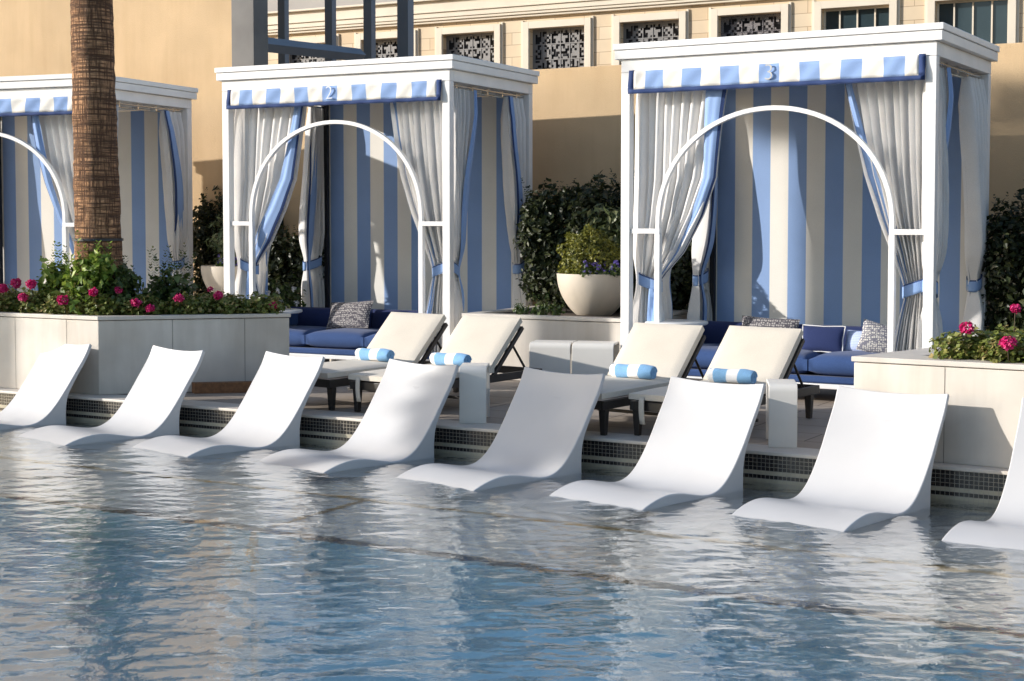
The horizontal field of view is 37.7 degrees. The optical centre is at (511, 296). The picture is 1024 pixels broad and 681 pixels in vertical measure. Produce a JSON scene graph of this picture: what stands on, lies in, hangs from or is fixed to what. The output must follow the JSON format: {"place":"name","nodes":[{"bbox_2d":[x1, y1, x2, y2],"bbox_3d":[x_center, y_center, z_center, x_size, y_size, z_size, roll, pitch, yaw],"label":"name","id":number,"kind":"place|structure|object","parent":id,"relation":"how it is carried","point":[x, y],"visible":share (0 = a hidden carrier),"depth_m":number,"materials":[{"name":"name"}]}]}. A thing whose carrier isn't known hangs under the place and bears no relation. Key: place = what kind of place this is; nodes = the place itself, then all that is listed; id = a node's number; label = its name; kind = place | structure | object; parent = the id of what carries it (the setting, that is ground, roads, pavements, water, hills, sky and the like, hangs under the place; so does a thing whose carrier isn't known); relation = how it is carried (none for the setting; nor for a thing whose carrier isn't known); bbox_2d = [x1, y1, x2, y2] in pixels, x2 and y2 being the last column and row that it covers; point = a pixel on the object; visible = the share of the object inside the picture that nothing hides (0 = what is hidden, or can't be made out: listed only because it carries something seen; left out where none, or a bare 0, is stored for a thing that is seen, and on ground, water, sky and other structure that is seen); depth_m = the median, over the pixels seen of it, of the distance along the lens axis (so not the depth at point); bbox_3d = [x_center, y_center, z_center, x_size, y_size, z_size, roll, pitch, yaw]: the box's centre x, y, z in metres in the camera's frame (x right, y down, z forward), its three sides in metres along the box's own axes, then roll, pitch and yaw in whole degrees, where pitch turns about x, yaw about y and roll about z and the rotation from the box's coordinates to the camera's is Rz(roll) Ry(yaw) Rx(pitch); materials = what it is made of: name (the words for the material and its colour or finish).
{"place":"outdoors","nodes":[
{"label":"outdoors","id":0,"kind":"place"},
{"bbox_2d":[193,185,222,295],"bbox_3d":[-4.032,-0.461,20.557,0.821,2.469,0.944,0,3,0],"label":"hedge shrub","id":1,"kind":"object","parent":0,"point":[203,214],"visible":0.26,"depth_m":20.33,"materials":[{"name":"green plant"}]},
{"bbox_2d":[201,265,236,294],"bbox_3d":[-3.300,-0.143,17.815,0.770,0.444,0.770,0,3,0],"label":"bowl planter","id":2,"kind":"object","parent":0,"point":[213,276],"visible":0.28,"depth_m":17.50,"materials":[{"name":"ceramic"}]},
{"bbox_2d":[206,204,235,265],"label":"rosemary bush","id":3,"kind":"object","parent":2,"relation":"in","point":[219,246],"visible":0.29,"depth_m":17.72,"materials":[{"name":"green plant"}]},
{"bbox_2d":[215,254,237,266],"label":"purple flowers","id":4,"kind":"object","parent":2,"relation":"in","point":[220,264],"visible":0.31,"depth_m":17.50,"materials":[{"name":"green plant"}]},
{"bbox_2d":[118,359,836,448],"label":"deck","id":5,"kind":"structure","parent":0,"point":[811,432],"depth_m":12.80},
{"bbox_2d":[0,74,197,296],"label":"cabana","id":6,"kind":"object","parent":5,"relation":"on","point":[154,140],"visible":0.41,"depth_m":19.37,"materials":[{"name":"fabric"}]},
{"bbox_2d":[0,0,231,293],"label":"stucco building","id":7,"kind":"structure","parent":5,"relation":"on","point":[186,43],"depth_m":20.82,"materials":[{"name":"beige paint"}]},
{"bbox_2d":[0,312,290,394],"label":"stone planter","id":8,"kind":"object","parent":5,"relation":"on","point":[235,347],"visible":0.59,"depth_m":14.09,"materials":[{"name":"stone"}]},
{"bbox_2d":[0,278,31,311],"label":"geranium","id":9,"kind":"object","parent":8,"relation":"in","point":[9,301],"visible":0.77,"depth_m":14.49,"materials":[{"name":"pink plant"}]},
{"bbox_2d":[16,279,58,313],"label":"geranium","id":10,"kind":"object","parent":8,"relation":"in","point":[33,303],"visible":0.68,"depth_m":14.28,"materials":[{"name":"green plant"}]},
{"bbox_2d":[34,240,73,306],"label":"leafy shrub","id":11,"kind":"object","parent":8,"relation":"in","point":[52,275],"visible":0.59,"depth_m":14.43,"materials":[{"name":"green plant"}]},
{"bbox_2d":[40,290,83,314],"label":"geranium","id":12,"kind":"object","parent":8,"relation":"in","point":[59,307],"visible":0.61,"depth_m":14.10,"materials":[{"name":"green plant"}]},
{"bbox_2d":[60,230,116,314],"bbox_3d":[-3.970,-0.204,14.141,0.563,0.846,0.496,0,3,0],"label":"leafy shrub","id":13,"kind":"object","parent":8,"relation":"in","point":[93,271],"visible":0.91,"depth_m":14.05,"materials":[{"name":"green plant"}]},
{"bbox_2d":[70,0,124,314],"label":"palm tree","id":14,"kind":"object","parent":8,"relation":"on","point":[97,201],"visible":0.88,"depth_m":14.13,"materials":[{"name":"brown plant"}]},
{"bbox_2d":[75,287,129,315],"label":"geranium","id":15,"kind":"object","parent":8,"relation":"in","point":[111,306],"visible":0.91,"depth_m":14.01,"materials":[{"name":"green plant"}]},
{"bbox_2d":[93,255,146,314],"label":"leafy shrub","id":16,"kind":"object","parent":8,"relation":"on","point":[126,281],"visible":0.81,"depth_m":14.12,"materials":[{"name":"green plant"}]},
{"bbox_2d":[117,293,167,314],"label":"geranium","id":17,"kind":"object","parent":8,"relation":"in","point":[142,306],"visible":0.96,"depth_m":14.03,"materials":[{"name":"green plant"}]},
{"bbox_2d":[141,243,201,303],"bbox_3d":[-3.283,-0.136,14.453,0.568,0.766,0.517,-1,3,-21],"label":"leafy shrub","id":18,"kind":"object","parent":8,"relation":"in","point":[160,287],"visible":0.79,"depth_m":14.35,"materials":[{"name":"green plant"}]},
{"bbox_2d":[160,291,211,314],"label":"geranium","id":19,"kind":"object","parent":8,"relation":"in","point":[179,303],"visible":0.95,"depth_m":14.11,"materials":[{"name":"green plant"}]},
{"bbox_2d":[195,291,235,313],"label":"geranium","id":20,"kind":"object","parent":8,"relation":"in","point":[205,295],"visible":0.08,"depth_m":14.61,"materials":[{"name":"green plant"}]},
{"bbox_2d":[202,286,252,318],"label":"geranium","id":21,"kind":"object","parent":8,"relation":"in","point":[222,304],"visible":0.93,"depth_m":14.20,"materials":[{"name":"green plant"}]},
{"bbox_2d":[231,291,290,317],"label":"geranium","id":22,"kind":"object","parent":8,"relation":"in","point":[263,303],"visible":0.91,"depth_m":14.27,"materials":[{"name":"green plant"}]},
{"bbox_2d":[192,381,251,393],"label":"wooden plinth","id":23,"kind":"structure","parent":5,"relation":"on","point":[222,387],"depth_m":14.01,"materials":[{"name":"brown wood"}]},
{"bbox_2d":[231,0,267,131],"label":"grey column","id":24,"kind":"structure","parent":5,"relation":"on","point":[249,19],"depth_m":20.21,"materials":[{"name":"grey paint"}]},
{"bbox_2d":[272,217,284,256],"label":"hedge shrub","id":25,"kind":"object","parent":5,"relation":"on","point":[278,233],"visible":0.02,"depth_m":20.09,"materials":[{"name":"green plant"}]},
{"bbox_2d":[266,273,305,307],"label":"white flower bush","id":26,"kind":"object","parent":5,"relation":"on","point":[278,290],"visible":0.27,"depth_m":17.70,"materials":[{"name":"green plant"}]},
{"bbox_2d":[279,308,302,313],"bbox_3d":[-2.729,0.453,16.971,0.720,0.602,0.720,1,3,27],"label":"round table","id":27,"kind":"object","parent":5,"relation":"on","point":[292,311],"visible":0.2,"depth_m":16.84,"materials":[{"name":"white paint"}]},
{"bbox_2d":[268,224,325,306],"bbox_3d":[-2.735,-0.040,18.764,1.149,1.763,0.978,0,3,0],"label":"hedge shrub","id":28,"kind":"object","parent":5,"relation":"on","point":[281,263],"visible":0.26,"depth_m":18.50,"materials":[{"name":"green plant"}]},
{"bbox_2d":[268,0,413,222],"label":"steel pergola","id":29,"kind":"object","parent":5,"relation":"on","point":[282,45],"visible":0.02,"depth_m":24.56,"materials":[{"name":"metal"}]},
{"bbox_2d":[287,306,431,361],"bbox_3d":[-1.725,0.536,16.741,2.300,0.757,0.920,1,3,27],"label":"daybed sofa","id":30,"kind":"object","parent":5,"relation":"on","point":[310,335],"visible":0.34,"depth_m":16.54,"materials":[{"name":"blue fabric"}]},
{"bbox_2d":[326,300,373,329],"bbox_3d":[-1.820,0.209,16.815,0.620,0.343,0.172,2,3,31],"label":"throw pillow","id":31,"kind":"object","parent":30,"relation":"on","point":[349,314],"visible":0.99,"depth_m":16.75,"materials":[{"name":"grey fabric"}]},
{"bbox_2d":[214,54,539,359],"bbox_3d":[-1.509,-0.876,17.092,3.066,3.390,2.029,1,3,27],"label":"cabana","id":32,"kind":"object","parent":5,"relation":"on","point":[416,169],"visible":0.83,"depth_m":16.91,"materials":[{"name":"white fabric"}]},
{"bbox_2d":[314,312,458,409],"bbox_3d":[-1.256,0.552,13.567,0.660,0.742,1.890,2,4,37],"label":"sun lounger","id":33,"kind":"object","parent":5,"relation":"on","point":[406,337],"visible":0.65,"depth_m":13.71,"materials":[{"name":"brown metal"}]},
{"bbox_2d":[355,348,394,361],"bbox_3d":[-1.236,0.525,13.494,0.386,0.122,0.130,2,4,37],"label":"rolled towel","id":34,"kind":"object","parent":33,"relation":"on","point":[382,354],"visible":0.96,"depth_m":13.43,"materials":[{"name":"blue fabric"}]},
{"bbox_2d":[348,315,541,411],"bbox_3d":[-0.555,0.575,13.108,0.660,0.742,1.890,2,4,37],"label":"sun lounger","id":35,"kind":"object","parent":5,"relation":"on","point":[482,339],"visible":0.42,"depth_m":13.30,"materials":[{"name":"fabric"}]},
{"bbox_2d":[430,352,471,365],"bbox_3d":[-0.535,0.548,13.034,0.386,0.122,0.130,2,4,37],"label":"rolled towel","id":36,"kind":"object","parent":35,"relation":"on","point":[439,358],"visible":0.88,"depth_m":12.98,"materials":[{"name":"blue fabric"}]},
{"bbox_2d":[459,363,489,422],"bbox_3d":[-0.299,0.772,12.083,0.215,0.450,0.400,0,3,3],"label":"waterfall table","id":37,"kind":"object","parent":5,"relation":"on","point":[474,392],"visible":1,"depth_m":11.89,"materials":[{"name":"white plastic"}]},
{"bbox_2d":[529,340,575,373],"bbox_3d":[0.398,0.656,14.356,0.395,0.455,0.380,1,3,13],"label":"waterfall table","id":38,"kind":"object","parent":5,"relation":"on","point":[551,355],"visible":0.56,"depth_m":14.17,"materials":[{"name":"white plastic"}]},
{"bbox_2d":[462,305,687,380],"bbox_3d":[0.770,0.481,15.795,1.840,0.660,1.989,2,3,29],"label":"stone planter","id":39,"kind":"object","parent":5,"relation":"on","point":[569,324],"visible":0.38,"depth_m":14.90,"materials":[{"name":"stone"}]},
{"bbox_2d":[513,299,531,314],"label":"shrub","id":40,"kind":"object","parent":39,"relation":"in","point":[521,309],"depth_m":15.14,"materials":[{"name":"green plant"}]},
{"bbox_2d":[530,292,549,314],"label":"plant","id":41,"kind":"object","parent":39,"relation":"in","point":[536,309],"depth_m":15.07,"materials":[{"name":"green plant"}]},
{"bbox_2d":[513,178,594,307],"bbox_3d":[0.534,-0.513,16.788,1.061,1.644,0.978,0,3,0],"label":"hedge shrub","id":42,"kind":"object","parent":39,"relation":"in","point":[540,233],"visible":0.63,"depth_m":16.54,"materials":[{"name":"green plant"}]},
{"bbox_2d":[545,300,565,315],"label":"shrub","id":43,"kind":"object","parent":39,"relation":"in","point":[558,311],"depth_m":15.00,"materials":[{"name":"green plant"}]},
{"bbox_2d":[557,272,620,315],"bbox_3d":[0.845,-0.016,15.438,0.770,0.444,0.770,0,3,0],"label":"bowl planter","id":44,"kind":"object","parent":39,"relation":"on","point":[594,295],"visible":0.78,"depth_m":15.15,"materials":[{"name":"ceramic"}]},
{"bbox_2d":[556,224,620,273],"bbox_3d":[0.798,-0.404,15.427,0.621,0.691,0.641,-2,3,-35],"label":"boxwood ball","id":45,"kind":"object","parent":44,"relation":"in","point":[603,252],"visible":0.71,"depth_m":15.29,"materials":[{"name":"green plant"}]},
{"bbox_2d":[580,260,620,277],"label":"purple flowers","id":46,"kind":"object","parent":44,"relation":"in","point":[614,269],"visible":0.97,"depth_m":15.11,"materials":[{"name":"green plant"}]},
{"bbox_2d":[551,241,635,311],"bbox_3d":[0.965,-0.183,15.999,1.106,0.907,0.967,0,3,0],"label":"hedge shrub","id":47,"kind":"object","parent":39,"relation":"in","point":[555,270],"visible":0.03,"depth_m":15.88,"materials":[{"name":"green plant"}]},
{"bbox_2d":[573,203,620,265],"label":"olive shrub","id":48,"kind":"object","parent":39,"relation":"in","point":[609,223],"visible":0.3,"depth_m":15.73,"materials":[{"name":"green plant"}]},
{"bbox_2d":[563,168,634,247],"bbox_3d":[1.143,-0.537,16.404,1.216,1.710,0.903,0,3,0],"label":"hedge shrub","id":49,"kind":"object","parent":39,"relation":"in","point":[602,195],"visible":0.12,"depth_m":16.23,"materials":[{"name":"green plant"}]},
{"bbox_2d":[633,206,692,311],"bbox_3d":[1.756,-0.479,16.094,1.168,1.554,0.919,0,3,0],"label":"hedge shrub","id":50,"kind":"object","parent":39,"relation":"in","point":[681,281],"visible":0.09,"depth_m":15.84,"materials":[{"name":"green plant"}]},
{"bbox_2d":[572,341,619,375],"bbox_3d":[0.798,0.660,14.266,0.395,0.455,0.380,1,3,13],"label":"waterfall table","id":51,"kind":"object","parent":5,"relation":"on","point":[593,357],"visible":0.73,"depth_m":14.09,"materials":[{"name":"white plastic"}]},
{"bbox_2d":[268,0,1023,69],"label":"stone building","id":52,"kind":"structure","parent":5,"relation":"on","point":[538,34],"depth_m":43.40,"materials":[{"name":"beige stone"}]},
{"bbox_2d":[594,322,705,435],"bbox_3d":[0.947,0.626,12.078,0.660,0.742,1.890,2,4,36],"label":"sun lounger","id":53,"kind":"object","parent":5,"relation":"on","point":[667,351],"visible":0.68,"depth_m":12.25,"materials":[{"name":"fabric"}]},
{"bbox_2d":[609,363,657,378],"bbox_3d":[0.968,0.599,12.005,0.386,0.122,0.130,2,4,36],"label":"rolled towel","id":54,"kind":"object","parent":53,"relation":"on","point":[642,371],"visible":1,"depth_m":11.95,"materials":[{"name":"blue fabric"}]},
{"bbox_2d":[284,42,1023,326],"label":"garden wall","id":55,"kind":"structure","parent":5,"relation":"on","point":[576,126],"depth_m":17.75,"materials":[{"name":"paint"}]},
{"bbox_2d":[644,319,707,325],"bbox_3d":[1.548,0.564,14.163,0.600,0.662,0.600,2,3,31],"label":"round table","id":56,"kind":"object","parent":5,"relation":"on","point":[686,322],"visible":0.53,"depth_m":14.02,"materials":[{"name":"white paint"}]},
{"bbox_2d":[629,325,819,435],"bbox_3d":[1.685,0.644,11.709,0.660,0.742,1.890,2,4,37],"label":"sun lounger","id":57,"kind":"object","parent":5,"relation":"on","point":[764,353],"visible":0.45,"depth_m":11.95,"materials":[{"name":"fabric"}]},
{"bbox_2d":[707,368,757,383],"bbox_3d":[1.704,0.618,11.636,0.386,0.122,0.130,2,4,37],"label":"rolled towel","id":58,"kind":"object","parent":57,"relation":"on","point":[739,376],"visible":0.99,"depth_m":11.58,"materials":[{"name":"blue fabric"}]},
{"bbox_2d":[687,321,876,389],"bbox_3d":[2.519,0.651,13.836,2.270,0.757,0.920,2,3,31],"label":"daybed sofa","id":59,"kind":"object","parent":5,"relation":"on","point":[830,370],"visible":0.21,"depth_m":13.29,"materials":[{"name":"blue fabric"}]},
{"bbox_2d":[742,315,799,328],"bbox_3d":[2.388,0.343,13.952,0.580,0.311,0.138,2,3,31],"label":"throw pillow","id":60,"kind":"object","parent":59,"relation":"on","point":[766,322],"visible":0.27,"depth_m":13.92,"materials":[{"name":"grey fabric"}]},
{"bbox_2d":[802,324,845,352],"bbox_3d":[2.817,0.387,13.610,0.409,0.248,0.124,2,3,31],"label":"throw pillow","id":61,"kind":"object","parent":59,"relation":"on","point":[826,339],"visible":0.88,"depth_m":13.57,"materials":[{"name":"blue fabric"}]},
{"bbox_2d":[844,330,861,350],"bbox_3d":[3.163,0.410,13.507,0.340,0.201,0.143,2,3,31],"label":"throw pillow","id":62,"kind":"object","parent":59,"relation":"on","point":[852,338],"visible":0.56,"depth_m":13.51,"materials":[{"name":"white fabric"}]},
{"bbox_2d":[856,319,895,352],"bbox_3d":[3.292,0.386,13.340,0.454,0.363,0.164,1,3,15],"label":"throw pillow","id":63,"kind":"object","parent":59,"relation":"on","point":[873,337],"visible":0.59,"depth_m":13.31,"materials":[{"name":"grey fabric"}]},
{"bbox_2d":[766,379,797,447],"bbox_3d":[1.941,0.836,10.814,0.200,0.450,0.420,0,3,7],"label":"waterfall table","id":64,"kind":"object","parent":5,"relation":"on","point":[781,411],"visible":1,"depth_m":10.61,"materials":[{"name":"white plastic"}]},
{"bbox_2d":[613,22,999,351],"bbox_3d":[2.773,-0.664,14.171,3.066,3.390,2.029,2,3,31],"label":"cabana","id":65,"kind":"object","parent":5,"relation":"on","point":[839,177],"visible":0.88,"depth_m":14.02,"materials":[{"name":"white fabric"}]},
{"bbox_2d":[851,347,1023,467],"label":"stone planter","id":66,"kind":"object","parent":5,"relation":"on","point":[980,425],"visible":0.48,"depth_m":9.86,"materials":[{"name":"stone"}]},
{"bbox_2d":[928,321,992,359],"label":"geranium","id":67,"kind":"object","parent":66,"relation":"in","point":[962,346],"visible":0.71,"depth_m":10.01,"materials":[{"name":"green plant"}]},
{"bbox_2d":[974,329,1023,362],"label":"geranium","id":68,"kind":"object","parent":66,"relation":"in","point":[1007,347],"visible":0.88,"depth_m":9.78,"materials":[{"name":"green plant"}]},
{"bbox_2d":[985,304,1023,338],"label":"geranium","id":69,"kind":"object","parent":66,"relation":"in","point":[1015,308],"visible":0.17,"depth_m":10.18,"materials":[{"name":"pink plant"}]},
{"bbox_2d":[981,188,1023,331],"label":"hedge shrub","id":70,"kind":"object","parent":5,"relation":"on","point":[1009,247],"visible":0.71,"depth_m":14.05,"materials":[{"name":"green plant"}]},
{"bbox_2d":[1016,252,1023,324],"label":"hedge shrub","id":71,"kind":"object","parent":5,"relation":"on","point":[1019,275],"visible":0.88,"depth_m":13.79,"materials":[{"name":"green plant"}]},
{"bbox_2d":[0,393,1006,503],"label":"pool wall","id":72,"kind":"structure","parent":0,"point":[949,484],"depth_m":11.12,"materials":[{"name":"tile"}]},
{"bbox_2d":[0,388,1008,474],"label":"pool coping","id":73,"kind":"object","parent":72,"relation":"on","point":[797,452],"visible":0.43,"depth_m":11.63,"materials":[{"name":"tile"}]},
{"bbox_2d":[0,419,1023,680],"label":"water","id":74,"kind":"structure","parent":0,"point":[122,561],"depth_m":7.58,"materials":[{"name":"liquid"}]},
{"label":"pool shelf","id":75,"kind":"structure","parent":0,"visible":0},
{"bbox_2d":[0,344,91,429],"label":"pool chaise","id":76,"kind":"object","parent":75,"relation":"on","point":[40,397],"visible":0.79,"depth_m":13.76,"materials":[{"name":"white plastic"}]},
{"bbox_2d":[18,345,204,445],"bbox_3d":[-3.526,0.975,12.791,0.879,0.993,1.606,3,4,44],"label":"pool chaise","id":77,"kind":"object","parent":75,"relation":"on","point":[151,404],"visible":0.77,"depth_m":13.03,"materials":[{"name":"white plastic"}]},
{"bbox_2d":[132,351,324,456],"bbox_3d":[-2.406,1.006,12.182,0.879,0.993,1.606,3,4,44],"label":"pool chaise","id":78,"kind":"object","parent":75,"relation":"on","point":[268,413],"visible":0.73,"depth_m":12.43,"materials":[{"name":"white plastic"}]},
{"bbox_2d":[260,359,458,472],"bbox_3d":[-1.270,1.042,11.466,0.879,0.993,1.606,3,4,43],"label":"pool chaise","id":79,"kind":"object","parent":75,"relation":"on","point":[398,423],"visible":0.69,"depth_m":11.73,"materials":[{"name":"white plastic"}]},
{"bbox_2d":[396,367,604,490],"bbox_3d":[-0.167,1.077,10.764,0.879,0.993,1.606,3,4,42],"label":"pool chaise","id":80,"kind":"object","parent":75,"relation":"on","point":[540,435],"visible":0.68,"depth_m":11.04,"materials":[{"name":"white plastic"}]},
{"bbox_2d":[549,376,765,509],"bbox_3d":[0.899,1.112,10.068,0.879,0.993,1.606,3,4,41],"label":"pool chaise","id":81,"kind":"object","parent":75,"relation":"on","point":[696,445],"visible":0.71,"depth_m":10.35,"materials":[{"name":"white plastic"}]},
{"bbox_2d":[732,386,948,531],"bbox_3d":[2.005,1.143,9.432,0.879,0.993,1.606,2,4,39],"label":"pool chaise","id":82,"kind":"object","parent":75,"relation":"on","point":[875,459],"visible":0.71,"depth_m":9.74,"materials":[{"name":"white plastic"}]},
{"bbox_2d":[942,397,1023,549],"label":"pool chaise","id":83,"kind":"object","parent":75,"relation":"on","point":[1002,526],"visible":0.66,"depth_m":9.02,"materials":[{"name":"white plastic"}]}
]}

